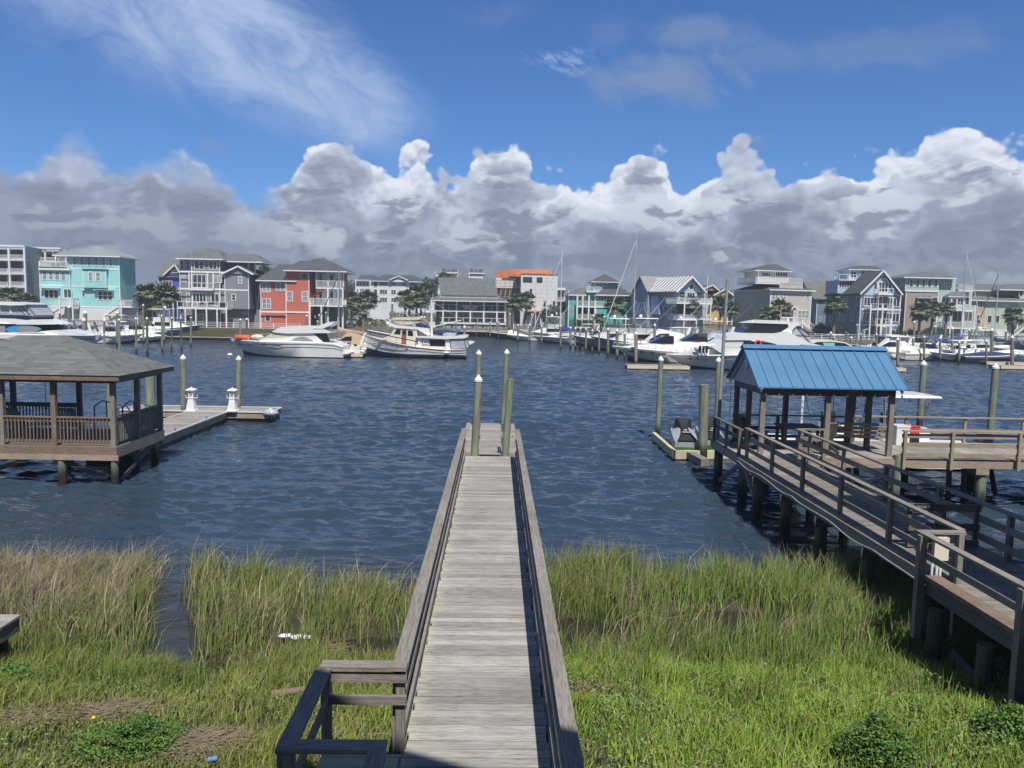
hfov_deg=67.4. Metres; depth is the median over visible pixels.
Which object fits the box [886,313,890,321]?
window
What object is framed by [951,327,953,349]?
piling
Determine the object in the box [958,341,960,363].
piling
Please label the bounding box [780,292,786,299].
window
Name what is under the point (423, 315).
hedge
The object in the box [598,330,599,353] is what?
piling
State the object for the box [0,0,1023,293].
sky
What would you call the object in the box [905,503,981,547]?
gate
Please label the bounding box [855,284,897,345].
sailboat
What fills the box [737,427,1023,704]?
boardwalk
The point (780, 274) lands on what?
window
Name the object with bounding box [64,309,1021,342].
ground
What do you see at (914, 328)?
piling
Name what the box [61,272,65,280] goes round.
window
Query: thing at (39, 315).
motor yacht
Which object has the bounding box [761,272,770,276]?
window
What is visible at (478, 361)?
piling
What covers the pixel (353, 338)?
motor cruiser
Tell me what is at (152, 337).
runabout
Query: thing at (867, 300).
window
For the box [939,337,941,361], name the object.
piling
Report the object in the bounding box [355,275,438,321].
apartment building
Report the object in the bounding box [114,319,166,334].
motor cruiser
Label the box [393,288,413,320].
palm tree
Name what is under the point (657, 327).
motor cruiser
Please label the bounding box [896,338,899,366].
piling
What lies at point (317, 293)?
parasol
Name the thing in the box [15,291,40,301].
palm tree
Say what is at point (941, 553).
electric box
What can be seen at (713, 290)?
house
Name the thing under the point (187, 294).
window
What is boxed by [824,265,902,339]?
house
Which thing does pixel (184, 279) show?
window
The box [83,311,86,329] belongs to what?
piling
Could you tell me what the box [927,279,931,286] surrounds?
window
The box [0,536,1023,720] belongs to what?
marsh grass
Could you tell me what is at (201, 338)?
floating dock
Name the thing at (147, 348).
piling
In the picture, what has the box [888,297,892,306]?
window
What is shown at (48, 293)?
window
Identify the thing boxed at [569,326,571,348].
piling
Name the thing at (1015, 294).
house
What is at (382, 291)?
window
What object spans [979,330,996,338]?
hedge
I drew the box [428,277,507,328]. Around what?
clubhouse
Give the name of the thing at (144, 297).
palm tree
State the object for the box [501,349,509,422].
piling
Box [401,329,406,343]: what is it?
door
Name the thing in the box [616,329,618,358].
piling
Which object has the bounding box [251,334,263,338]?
covered tender
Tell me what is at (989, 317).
window
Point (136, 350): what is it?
piling
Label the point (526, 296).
palm tree
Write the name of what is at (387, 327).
piling
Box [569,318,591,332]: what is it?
hedge
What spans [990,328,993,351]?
piling
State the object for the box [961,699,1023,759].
shrub
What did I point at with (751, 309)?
window
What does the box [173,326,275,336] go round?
bank reeds
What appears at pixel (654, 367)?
floating dock
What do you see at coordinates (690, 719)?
ground cover
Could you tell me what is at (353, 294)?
palm tree
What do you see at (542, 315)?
tree
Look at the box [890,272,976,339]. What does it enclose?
house
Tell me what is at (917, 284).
window
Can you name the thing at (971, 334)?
motor cruiser
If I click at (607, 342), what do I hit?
piling
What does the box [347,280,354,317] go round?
tree
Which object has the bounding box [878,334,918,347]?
motor cruiser
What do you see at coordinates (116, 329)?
piling
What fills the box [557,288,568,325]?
house
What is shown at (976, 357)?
runabout
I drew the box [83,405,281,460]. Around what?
floating dock
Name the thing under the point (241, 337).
inflatable dinghy
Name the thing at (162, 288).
palm tree
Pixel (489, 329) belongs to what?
piling
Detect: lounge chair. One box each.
[729,414,765,442]
[735,416,768,447]
[803,423,839,453]
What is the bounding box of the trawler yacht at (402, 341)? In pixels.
[356,300,470,358]
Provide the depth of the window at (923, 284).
150.28 m
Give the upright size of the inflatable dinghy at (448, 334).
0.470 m
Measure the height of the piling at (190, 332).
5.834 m
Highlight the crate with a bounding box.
[909,438,918,442]
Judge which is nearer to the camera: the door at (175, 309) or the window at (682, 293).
the window at (682, 293)
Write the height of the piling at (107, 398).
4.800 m
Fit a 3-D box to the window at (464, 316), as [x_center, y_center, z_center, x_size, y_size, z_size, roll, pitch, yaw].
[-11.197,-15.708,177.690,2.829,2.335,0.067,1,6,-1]
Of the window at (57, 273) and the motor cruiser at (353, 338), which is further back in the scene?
the window at (57, 273)
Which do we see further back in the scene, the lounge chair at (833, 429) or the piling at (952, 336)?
the piling at (952, 336)
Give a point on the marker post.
(802, 406)
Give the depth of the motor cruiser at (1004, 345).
126.93 m
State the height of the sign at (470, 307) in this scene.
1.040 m
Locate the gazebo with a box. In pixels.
[0,335,173,484]
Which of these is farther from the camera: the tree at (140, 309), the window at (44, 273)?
the tree at (140, 309)
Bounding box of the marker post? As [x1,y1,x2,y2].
[800,396,803,422]
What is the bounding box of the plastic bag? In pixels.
[278,633,309,639]
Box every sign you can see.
[458,305,481,309]
[914,504,933,514]
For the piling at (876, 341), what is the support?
in the water
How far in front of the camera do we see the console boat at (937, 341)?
116.85 m
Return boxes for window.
[42,271,46,279]
[44,289,58,298]
[48,271,53,279]
[54,271,59,279]
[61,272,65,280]
[72,257,76,265]
[79,257,83,265]
[87,257,91,265]
[88,272,92,280]
[94,257,98,265]
[95,272,100,280]
[98,291,112,299]
[101,257,105,265]
[108,258,112,265]
[180,261,183,269]
[181,275,186,281]
[186,261,189,269]
[186,293,189,302]
[192,293,205,302]
[194,261,203,269]
[209,261,216,269]
[211,293,218,305]
[214,276,221,282]
[231,294,235,300]
[238,276,241,283]
[262,282,270,291]
[262,298,270,308]
[265,315,270,321]
[276,282,284,290]
[287,291,292,300]
[291,337,311,340]
[301,273,307,278]
[302,291,307,301]
[330,274,333,285]
[336,291,339,302]
[380,289,386,293]
[380,297,386,301]
[430,339,444,345]
[436,301,442,308]
[436,311,441,320]
[444,300,455,308]
[444,312,455,320]
[457,302,469,308]
[457,312,469,320]
[473,302,482,308]
[473,312,482,320]
[485,302,495,308]
[485,312,495,320]
[498,302,503,308]
[498,313,503,320]
[523,277,531,282]
[537,277,542,282]
[578,296,584,304]
[598,296,606,299]
[625,296,630,302]
[663,306,667,313]
[664,292,667,299]
[672,306,675,313]
[680,291,685,297]
[688,283,693,290]
[749,308,752,316]
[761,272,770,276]
[771,292,778,299]
[775,272,787,276]
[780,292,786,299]
[798,310,808,318]
[839,281,851,287]
[850,271,856,277]
[862,312,875,321]
[863,297,876,305]
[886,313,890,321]
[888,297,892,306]
[892,313,899,321]
[893,297,899,306]
[909,279,913,286]
[915,279,919,286]
[918,297,937,306]
[921,279,925,286]
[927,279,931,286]
[933,279,937,286]
[941,297,949,302]
[943,279,951,286]
[952,311,961,321]
[954,298,962,304]
[963,311,972,321]
[964,297,969,304]
[976,301,982,307]
[976,314,981,323]
[987,315,991,322]
[1009,302,1018,308]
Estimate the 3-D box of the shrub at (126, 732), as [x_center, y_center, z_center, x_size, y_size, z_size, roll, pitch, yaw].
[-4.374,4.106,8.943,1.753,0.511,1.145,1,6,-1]
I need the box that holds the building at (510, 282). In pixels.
[496,269,557,325]
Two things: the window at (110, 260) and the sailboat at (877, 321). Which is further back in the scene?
the window at (110, 260)
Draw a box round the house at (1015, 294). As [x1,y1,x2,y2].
[961,284,1023,340]
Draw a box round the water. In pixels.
[0,336,1023,676]
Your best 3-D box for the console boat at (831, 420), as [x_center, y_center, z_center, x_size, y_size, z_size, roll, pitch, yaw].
[13.327,1.761,31.612,7.220,3.628,2.178,1,6,-5]
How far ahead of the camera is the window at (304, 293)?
145.29 m
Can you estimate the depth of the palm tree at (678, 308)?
141.71 m
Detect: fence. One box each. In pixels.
[64,319,113,325]
[177,321,300,328]
[811,334,1018,342]
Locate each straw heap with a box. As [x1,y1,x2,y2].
[0,695,94,732]
[64,694,180,725]
[142,722,265,767]
[294,639,354,657]
[568,678,628,695]
[788,612,851,629]
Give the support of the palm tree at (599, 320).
on the ground at (354, 328)
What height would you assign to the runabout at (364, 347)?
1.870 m
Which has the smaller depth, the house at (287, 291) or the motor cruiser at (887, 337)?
the motor cruiser at (887, 337)
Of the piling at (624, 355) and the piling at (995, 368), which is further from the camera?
the piling at (624, 355)
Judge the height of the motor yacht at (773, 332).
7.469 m
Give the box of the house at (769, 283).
[730,264,815,333]
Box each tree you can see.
[0,286,20,305]
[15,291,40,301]
[130,282,157,323]
[135,294,157,319]
[146,301,162,316]
[151,281,181,316]
[258,265,271,272]
[346,302,349,318]
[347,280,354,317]
[347,291,361,325]
[351,303,369,326]
[356,288,379,320]
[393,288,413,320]
[402,296,416,320]
[405,285,426,313]
[413,292,429,321]
[419,277,438,310]
[434,272,457,284]
[504,293,525,328]
[515,290,535,328]
[539,302,563,323]
[559,301,564,312]
[594,313,606,329]
[602,296,626,327]
[676,295,703,326]
[676,300,685,328]
[711,294,729,329]
[720,300,740,328]
[756,307,772,319]
[769,298,791,320]
[814,322,826,338]
[823,296,848,338]
[909,301,932,336]
[924,299,943,340]
[940,301,957,337]
[1000,308,1023,335]
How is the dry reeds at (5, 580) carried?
on the shore ground at (371, 631)
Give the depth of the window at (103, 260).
141.96 m
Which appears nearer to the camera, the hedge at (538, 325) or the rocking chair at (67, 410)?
the rocking chair at (67, 410)
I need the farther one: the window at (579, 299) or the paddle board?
the window at (579, 299)
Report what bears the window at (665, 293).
in the house at (671, 291)
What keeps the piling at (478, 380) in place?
in the water
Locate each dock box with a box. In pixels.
[354,347,360,352]
[892,424,910,444]
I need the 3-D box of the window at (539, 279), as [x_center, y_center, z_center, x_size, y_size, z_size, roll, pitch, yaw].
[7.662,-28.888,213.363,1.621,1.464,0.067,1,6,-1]
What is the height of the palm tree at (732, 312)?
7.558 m
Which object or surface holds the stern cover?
on the trawler yacht at (402, 341)
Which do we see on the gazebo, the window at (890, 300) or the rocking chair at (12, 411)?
the rocking chair at (12, 411)
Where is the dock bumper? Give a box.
[263,408,278,416]
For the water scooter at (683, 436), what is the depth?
32.66 m
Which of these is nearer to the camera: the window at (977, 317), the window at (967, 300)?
the window at (967, 300)
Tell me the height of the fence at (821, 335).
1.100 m
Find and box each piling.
[67,306,69,329]
[82,318,85,329]
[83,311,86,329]
[103,319,105,345]
[106,383,109,428]
[116,312,117,345]
[117,319,120,350]
[135,317,137,353]
[142,305,143,343]
[144,376,155,426]
[146,317,148,355]
[161,315,163,353]
[163,306,164,342]
[171,317,172,351]
[180,317,182,350]
[180,355,186,411]
[190,317,191,347]
[236,355,241,406]
[239,318,240,334]
[246,318,247,334]
[386,322,388,334]
[391,302,392,332]
[426,310,428,325]
[471,374,482,455]
[475,350,481,377]
[489,322,490,337]
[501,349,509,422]
[502,378,513,456]
[509,313,510,329]
[517,324,518,342]
[529,324,530,342]
[541,325,542,343]
[560,325,561,349]
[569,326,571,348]
[574,328,575,348]
[579,327,580,349]
[585,328,586,351]
[591,329,592,352]
[592,314,593,331]
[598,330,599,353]
[607,328,608,356]
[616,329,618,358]
[623,332,625,359]
[634,332,637,362]
[653,324,655,338]
[655,356,663,435]
[698,384,708,457]
[715,357,720,423]
[856,324,857,345]
[875,333,877,346]
[891,454,901,505]
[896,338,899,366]
[913,321,914,336]
[916,360,926,426]
[923,336,924,360]
[934,325,936,342]
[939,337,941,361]
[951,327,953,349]
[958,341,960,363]
[985,340,987,364]
[987,363,999,434]
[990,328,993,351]
[1010,335,1013,364]
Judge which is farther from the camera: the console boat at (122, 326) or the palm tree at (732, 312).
the palm tree at (732, 312)
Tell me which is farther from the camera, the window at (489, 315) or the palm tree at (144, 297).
the window at (489, 315)
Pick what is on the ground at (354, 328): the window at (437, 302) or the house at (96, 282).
the house at (96, 282)
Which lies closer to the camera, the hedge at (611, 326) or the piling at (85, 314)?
the piling at (85, 314)
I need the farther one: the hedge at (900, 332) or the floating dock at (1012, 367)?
the hedge at (900, 332)
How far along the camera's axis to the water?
28.17 m
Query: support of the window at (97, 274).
in the house at (96, 282)
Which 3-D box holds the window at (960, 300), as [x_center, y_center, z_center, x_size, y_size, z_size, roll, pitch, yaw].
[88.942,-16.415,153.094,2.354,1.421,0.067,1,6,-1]
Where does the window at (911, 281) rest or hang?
in the house at (921, 287)
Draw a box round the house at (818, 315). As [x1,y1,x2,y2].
[803,282,826,334]
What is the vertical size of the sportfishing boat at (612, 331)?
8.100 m
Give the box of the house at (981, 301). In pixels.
[970,295,986,338]
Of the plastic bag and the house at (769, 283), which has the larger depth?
the house at (769, 283)
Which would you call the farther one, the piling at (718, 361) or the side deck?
the piling at (718, 361)
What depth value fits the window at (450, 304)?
177.40 m
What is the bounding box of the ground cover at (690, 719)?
[0,656,1023,767]
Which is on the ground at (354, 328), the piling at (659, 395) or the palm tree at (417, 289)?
the palm tree at (417, 289)
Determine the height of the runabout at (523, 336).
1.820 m
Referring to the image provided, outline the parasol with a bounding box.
[310,289,324,297]
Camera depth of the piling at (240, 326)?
116.77 m
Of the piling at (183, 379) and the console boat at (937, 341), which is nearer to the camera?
the piling at (183, 379)
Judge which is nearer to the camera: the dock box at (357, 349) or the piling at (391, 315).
the dock box at (357, 349)
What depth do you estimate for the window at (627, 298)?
158.33 m
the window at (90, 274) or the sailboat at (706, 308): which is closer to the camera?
the sailboat at (706, 308)
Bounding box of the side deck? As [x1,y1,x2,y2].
[0,614,20,663]
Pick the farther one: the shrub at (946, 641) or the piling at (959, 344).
the piling at (959, 344)
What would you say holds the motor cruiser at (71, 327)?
on the water
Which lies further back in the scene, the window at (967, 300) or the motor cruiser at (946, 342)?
the window at (967, 300)
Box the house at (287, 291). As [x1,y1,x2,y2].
[255,258,356,328]
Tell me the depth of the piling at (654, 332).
98.09 m
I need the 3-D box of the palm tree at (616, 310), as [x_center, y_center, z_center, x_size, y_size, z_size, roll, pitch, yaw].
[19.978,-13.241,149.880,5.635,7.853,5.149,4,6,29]
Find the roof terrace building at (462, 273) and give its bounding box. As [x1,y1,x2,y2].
[435,269,484,294]
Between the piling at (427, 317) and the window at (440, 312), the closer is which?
the piling at (427, 317)
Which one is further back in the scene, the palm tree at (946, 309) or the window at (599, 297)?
the window at (599, 297)
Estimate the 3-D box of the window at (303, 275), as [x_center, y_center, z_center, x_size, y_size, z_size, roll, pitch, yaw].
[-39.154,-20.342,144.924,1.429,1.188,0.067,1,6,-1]
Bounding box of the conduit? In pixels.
[736,460,913,578]
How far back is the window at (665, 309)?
145.95 m
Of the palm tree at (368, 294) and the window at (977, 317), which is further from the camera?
the palm tree at (368, 294)
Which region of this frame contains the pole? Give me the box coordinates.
[713,278,728,470]
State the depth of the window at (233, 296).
144.16 m
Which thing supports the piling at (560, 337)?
in the water
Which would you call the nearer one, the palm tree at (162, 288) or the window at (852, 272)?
the palm tree at (162, 288)
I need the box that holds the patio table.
[773,423,821,447]
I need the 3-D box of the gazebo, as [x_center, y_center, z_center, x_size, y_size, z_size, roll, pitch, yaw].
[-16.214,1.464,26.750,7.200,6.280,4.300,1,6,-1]
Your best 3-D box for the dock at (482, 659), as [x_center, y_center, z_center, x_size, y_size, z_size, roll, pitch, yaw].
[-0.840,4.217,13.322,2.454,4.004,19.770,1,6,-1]
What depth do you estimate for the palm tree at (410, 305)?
171.82 m
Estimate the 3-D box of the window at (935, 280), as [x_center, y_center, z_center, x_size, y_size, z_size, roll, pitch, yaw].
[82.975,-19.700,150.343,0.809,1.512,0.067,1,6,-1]
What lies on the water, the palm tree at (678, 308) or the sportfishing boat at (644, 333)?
the sportfishing boat at (644, 333)
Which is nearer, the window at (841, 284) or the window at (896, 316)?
the window at (896, 316)
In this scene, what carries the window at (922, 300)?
in the house at (921, 287)
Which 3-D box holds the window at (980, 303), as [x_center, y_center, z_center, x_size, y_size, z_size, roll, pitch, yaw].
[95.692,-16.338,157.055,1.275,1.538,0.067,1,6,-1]
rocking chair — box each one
[6,407,39,438]
[58,408,88,439]
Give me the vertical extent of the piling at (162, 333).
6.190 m
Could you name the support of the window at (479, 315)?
in the clubhouse
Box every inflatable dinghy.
[234,335,251,339]
[442,333,456,335]
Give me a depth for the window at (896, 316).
147.90 m
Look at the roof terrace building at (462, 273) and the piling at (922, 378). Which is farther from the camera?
the roof terrace building at (462, 273)
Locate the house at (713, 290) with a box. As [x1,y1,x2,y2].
[702,285,733,330]
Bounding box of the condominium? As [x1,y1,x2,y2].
[0,245,68,302]
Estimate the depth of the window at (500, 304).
177.62 m
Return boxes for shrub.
[0,658,60,685]
[59,711,202,767]
[820,704,930,767]
[910,634,976,674]
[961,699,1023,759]
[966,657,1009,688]
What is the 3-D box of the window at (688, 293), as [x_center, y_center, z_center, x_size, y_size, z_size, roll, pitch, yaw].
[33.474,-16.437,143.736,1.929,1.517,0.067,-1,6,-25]
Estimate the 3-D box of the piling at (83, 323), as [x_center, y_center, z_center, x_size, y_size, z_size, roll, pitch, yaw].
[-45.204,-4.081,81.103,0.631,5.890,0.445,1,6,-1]
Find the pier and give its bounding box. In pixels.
[825,415,1023,507]
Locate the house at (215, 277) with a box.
[175,249,274,327]
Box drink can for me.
[208,756,216,761]
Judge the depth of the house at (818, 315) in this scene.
173.68 m
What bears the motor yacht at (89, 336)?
on the water
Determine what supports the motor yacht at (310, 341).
on the water
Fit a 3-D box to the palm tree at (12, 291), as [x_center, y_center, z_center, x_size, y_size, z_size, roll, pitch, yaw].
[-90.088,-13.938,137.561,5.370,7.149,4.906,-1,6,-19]
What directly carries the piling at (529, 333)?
in the water
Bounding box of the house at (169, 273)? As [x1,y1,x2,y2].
[157,260,179,320]
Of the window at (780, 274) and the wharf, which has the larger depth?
the wharf
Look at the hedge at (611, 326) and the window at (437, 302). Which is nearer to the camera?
the hedge at (611, 326)
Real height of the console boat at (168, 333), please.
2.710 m
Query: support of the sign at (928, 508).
attached to the gate
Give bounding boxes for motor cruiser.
[64,325,108,341]
[66,320,102,331]
[87,320,144,343]
[98,314,149,329]
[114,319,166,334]
[329,332,367,345]
[554,324,599,335]
[567,330,601,345]
[612,327,671,337]
[612,335,693,362]
[614,328,690,345]
[627,327,698,341]
[640,324,734,347]
[707,332,717,341]
[811,339,870,346]
[862,336,914,358]
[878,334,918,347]
[892,343,952,359]
[911,333,945,346]
[927,334,967,345]
[956,334,998,344]
[989,339,1023,361]
[994,336,1023,350]
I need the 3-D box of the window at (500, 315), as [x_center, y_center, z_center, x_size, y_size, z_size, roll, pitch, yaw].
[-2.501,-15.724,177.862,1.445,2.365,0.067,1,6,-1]
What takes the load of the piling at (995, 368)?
in the water
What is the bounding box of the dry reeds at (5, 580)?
[0,534,187,646]
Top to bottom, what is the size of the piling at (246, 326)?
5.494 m
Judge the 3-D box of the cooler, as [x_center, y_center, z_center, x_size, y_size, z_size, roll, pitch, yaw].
[13.940,1.598,26.713,0.340,0.300,0.320,1,6,-1]
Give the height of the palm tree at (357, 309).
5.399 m
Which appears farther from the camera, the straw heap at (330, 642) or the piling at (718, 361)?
the piling at (718, 361)
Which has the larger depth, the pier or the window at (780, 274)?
the window at (780, 274)
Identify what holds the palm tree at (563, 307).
on the ground at (354, 328)
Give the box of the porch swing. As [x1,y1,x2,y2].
[833,397,886,438]
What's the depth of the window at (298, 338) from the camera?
88.38 m
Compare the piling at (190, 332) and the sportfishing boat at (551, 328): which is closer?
the piling at (190, 332)
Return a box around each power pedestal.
[185,387,198,411]
[226,387,239,411]
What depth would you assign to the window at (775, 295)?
146.25 m
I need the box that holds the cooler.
[909,425,919,433]
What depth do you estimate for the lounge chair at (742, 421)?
25.32 m
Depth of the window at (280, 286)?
145.50 m
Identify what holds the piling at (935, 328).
in the water
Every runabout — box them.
[137,333,167,341]
[347,342,366,349]
[349,346,366,355]
[507,333,540,340]
[954,352,1016,362]
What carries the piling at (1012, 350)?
in the water
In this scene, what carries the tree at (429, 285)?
on the ground at (354, 328)
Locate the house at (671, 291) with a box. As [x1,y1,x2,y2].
[627,276,712,332]
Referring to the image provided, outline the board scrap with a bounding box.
[271,686,304,696]
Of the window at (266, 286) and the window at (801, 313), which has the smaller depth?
the window at (266, 286)
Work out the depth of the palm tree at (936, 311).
145.39 m
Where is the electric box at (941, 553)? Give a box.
[930,537,949,575]
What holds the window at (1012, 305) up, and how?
in the house at (1015, 294)
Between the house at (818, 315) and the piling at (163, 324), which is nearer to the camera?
the piling at (163, 324)
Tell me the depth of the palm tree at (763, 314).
142.68 m
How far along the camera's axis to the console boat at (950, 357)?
106.93 m
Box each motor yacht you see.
[0,301,72,331]
[0,329,106,343]
[228,322,353,357]
[665,317,816,370]
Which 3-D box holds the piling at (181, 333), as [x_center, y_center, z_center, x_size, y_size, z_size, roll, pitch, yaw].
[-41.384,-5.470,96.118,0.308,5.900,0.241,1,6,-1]
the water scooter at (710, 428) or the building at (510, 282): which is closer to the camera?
the water scooter at (710, 428)
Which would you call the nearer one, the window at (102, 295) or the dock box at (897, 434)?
the dock box at (897, 434)
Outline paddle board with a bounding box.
[6,326,41,331]
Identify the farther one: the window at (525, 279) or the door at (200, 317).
the window at (525, 279)
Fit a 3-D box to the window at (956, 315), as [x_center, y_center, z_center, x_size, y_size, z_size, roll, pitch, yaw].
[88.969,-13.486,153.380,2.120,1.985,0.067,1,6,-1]
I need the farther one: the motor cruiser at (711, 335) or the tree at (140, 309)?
the tree at (140, 309)
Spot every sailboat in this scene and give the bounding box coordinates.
[316,271,372,339]
[520,281,544,331]
[527,274,567,329]
[531,247,591,343]
[602,233,669,331]
[692,276,727,332]
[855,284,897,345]
[930,249,984,349]
[972,268,1022,345]
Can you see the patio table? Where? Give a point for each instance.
(784, 426)
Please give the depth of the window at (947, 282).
150.89 m
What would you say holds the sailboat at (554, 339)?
on the water
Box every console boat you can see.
[107,321,149,332]
[144,324,179,335]
[489,328,516,339]
[768,396,865,439]
[803,391,992,470]
[866,337,884,346]
[927,337,947,349]
[929,340,968,361]
[959,339,982,352]
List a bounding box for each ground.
[0,580,1022,767]
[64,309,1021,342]
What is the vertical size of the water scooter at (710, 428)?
1.620 m
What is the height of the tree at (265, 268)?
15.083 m
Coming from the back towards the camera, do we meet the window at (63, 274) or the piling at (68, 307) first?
the window at (63, 274)
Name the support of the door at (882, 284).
in the house at (857, 287)
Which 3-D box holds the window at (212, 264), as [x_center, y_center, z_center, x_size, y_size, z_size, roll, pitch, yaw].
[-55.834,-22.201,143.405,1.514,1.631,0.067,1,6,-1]
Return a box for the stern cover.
[433,329,457,334]
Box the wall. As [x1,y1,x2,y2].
[362,321,434,327]
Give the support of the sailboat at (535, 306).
on the water
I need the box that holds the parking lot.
[346,324,564,328]
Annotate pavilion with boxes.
[710,344,908,506]
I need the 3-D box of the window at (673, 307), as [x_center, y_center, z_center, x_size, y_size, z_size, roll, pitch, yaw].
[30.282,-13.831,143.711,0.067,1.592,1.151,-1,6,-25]
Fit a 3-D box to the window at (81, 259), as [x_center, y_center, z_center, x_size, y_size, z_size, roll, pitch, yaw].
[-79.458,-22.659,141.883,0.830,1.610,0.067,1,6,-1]
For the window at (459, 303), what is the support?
in the clubhouse
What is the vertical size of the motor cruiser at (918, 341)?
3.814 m
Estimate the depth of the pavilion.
24.58 m
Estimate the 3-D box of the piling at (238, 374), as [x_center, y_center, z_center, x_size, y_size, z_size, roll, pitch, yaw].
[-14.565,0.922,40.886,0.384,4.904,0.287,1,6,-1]
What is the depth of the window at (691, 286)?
143.47 m
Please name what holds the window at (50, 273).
in the house at (96, 282)
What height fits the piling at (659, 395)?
5.555 m
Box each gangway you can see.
[93,400,157,429]
[478,422,503,454]
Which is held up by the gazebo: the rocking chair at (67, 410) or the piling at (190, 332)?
the rocking chair at (67, 410)
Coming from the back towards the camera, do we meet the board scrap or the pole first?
the pole
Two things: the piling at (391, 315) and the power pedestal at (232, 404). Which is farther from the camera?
the piling at (391, 315)
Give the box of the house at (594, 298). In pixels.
[564,274,631,332]
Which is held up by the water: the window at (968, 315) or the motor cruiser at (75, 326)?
the motor cruiser at (75, 326)
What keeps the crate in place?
on the pier
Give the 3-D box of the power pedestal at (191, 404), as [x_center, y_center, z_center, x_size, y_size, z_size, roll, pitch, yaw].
[-16.252,0.753,38.953,0.631,1.240,0.520,1,6,-1]
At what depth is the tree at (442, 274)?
210.84 m
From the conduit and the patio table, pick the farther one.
the patio table
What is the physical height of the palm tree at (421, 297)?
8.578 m
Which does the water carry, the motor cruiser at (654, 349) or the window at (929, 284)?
the motor cruiser at (654, 349)
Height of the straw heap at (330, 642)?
0.341 m
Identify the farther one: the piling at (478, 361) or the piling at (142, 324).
the piling at (142, 324)
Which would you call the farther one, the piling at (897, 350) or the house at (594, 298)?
the house at (594, 298)
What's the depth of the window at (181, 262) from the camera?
144.16 m
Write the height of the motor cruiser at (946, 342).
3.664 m
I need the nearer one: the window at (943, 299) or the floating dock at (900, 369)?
the floating dock at (900, 369)
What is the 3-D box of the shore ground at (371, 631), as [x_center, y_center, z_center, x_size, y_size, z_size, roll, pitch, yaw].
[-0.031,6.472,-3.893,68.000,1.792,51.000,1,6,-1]
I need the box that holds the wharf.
[441,322,507,336]
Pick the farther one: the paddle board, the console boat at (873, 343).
the console boat at (873, 343)
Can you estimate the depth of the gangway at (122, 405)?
29.39 m
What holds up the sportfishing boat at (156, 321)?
on the water
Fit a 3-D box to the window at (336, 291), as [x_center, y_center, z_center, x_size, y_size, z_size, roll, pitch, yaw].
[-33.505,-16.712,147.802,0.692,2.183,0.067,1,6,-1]
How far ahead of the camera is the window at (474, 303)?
177.49 m
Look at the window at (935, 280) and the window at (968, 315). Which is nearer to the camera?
the window at (935, 280)
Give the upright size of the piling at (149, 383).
4.903 m
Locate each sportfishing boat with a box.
[152,306,203,334]
[519,305,570,335]
[570,301,642,350]
[589,299,679,353]
[671,305,713,334]
[685,306,750,335]
[946,327,989,351]
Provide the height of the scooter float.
0.490 m
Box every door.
[63,289,71,297]
[169,308,177,318]
[197,313,203,321]
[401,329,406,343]
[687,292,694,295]
[878,282,888,291]
[993,329,1009,335]
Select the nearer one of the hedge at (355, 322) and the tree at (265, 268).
the hedge at (355, 322)
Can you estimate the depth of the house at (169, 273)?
163.34 m
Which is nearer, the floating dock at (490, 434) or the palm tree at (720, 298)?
the floating dock at (490, 434)
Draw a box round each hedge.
[346,318,385,326]
[389,311,440,327]
[532,324,544,329]
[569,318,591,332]
[601,323,623,330]
[731,322,742,330]
[813,325,842,338]
[892,330,927,339]
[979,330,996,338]
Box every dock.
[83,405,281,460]
[165,336,259,340]
[275,428,584,767]
[346,352,366,357]
[464,423,516,456]
[624,364,689,370]
[896,367,905,371]
[979,361,1023,364]
[988,364,1023,369]
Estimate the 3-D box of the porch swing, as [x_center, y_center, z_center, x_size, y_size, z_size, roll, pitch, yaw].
[11.522,1.030,25.464,1.806,1.507,0.679,1,6,-1]
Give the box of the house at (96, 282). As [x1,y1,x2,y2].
[38,245,145,324]
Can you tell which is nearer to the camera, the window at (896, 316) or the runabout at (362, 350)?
the runabout at (362, 350)
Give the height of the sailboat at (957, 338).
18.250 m
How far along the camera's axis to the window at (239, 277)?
143.86 m
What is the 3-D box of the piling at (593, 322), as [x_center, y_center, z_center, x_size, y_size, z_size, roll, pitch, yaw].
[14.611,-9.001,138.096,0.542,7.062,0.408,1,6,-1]
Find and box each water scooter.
[669,418,697,449]
[694,417,724,449]
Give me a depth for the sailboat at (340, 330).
109.03 m
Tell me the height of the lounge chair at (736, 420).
1.011 m
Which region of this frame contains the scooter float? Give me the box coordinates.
[652,432,728,465]
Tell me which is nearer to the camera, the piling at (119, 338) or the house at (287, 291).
the piling at (119, 338)
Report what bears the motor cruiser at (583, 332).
on the water
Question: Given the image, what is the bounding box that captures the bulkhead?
[70,325,1021,344]
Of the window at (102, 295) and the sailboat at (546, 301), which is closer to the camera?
the window at (102, 295)
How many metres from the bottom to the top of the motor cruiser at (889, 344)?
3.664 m
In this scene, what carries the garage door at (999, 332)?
in the house at (1015, 294)
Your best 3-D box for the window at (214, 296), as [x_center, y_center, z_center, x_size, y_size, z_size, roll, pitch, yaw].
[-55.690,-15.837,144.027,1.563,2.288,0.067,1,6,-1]
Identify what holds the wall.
on the ground at (354, 328)
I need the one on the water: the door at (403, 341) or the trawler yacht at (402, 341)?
the trawler yacht at (402, 341)
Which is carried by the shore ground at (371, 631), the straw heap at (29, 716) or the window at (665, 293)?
the straw heap at (29, 716)

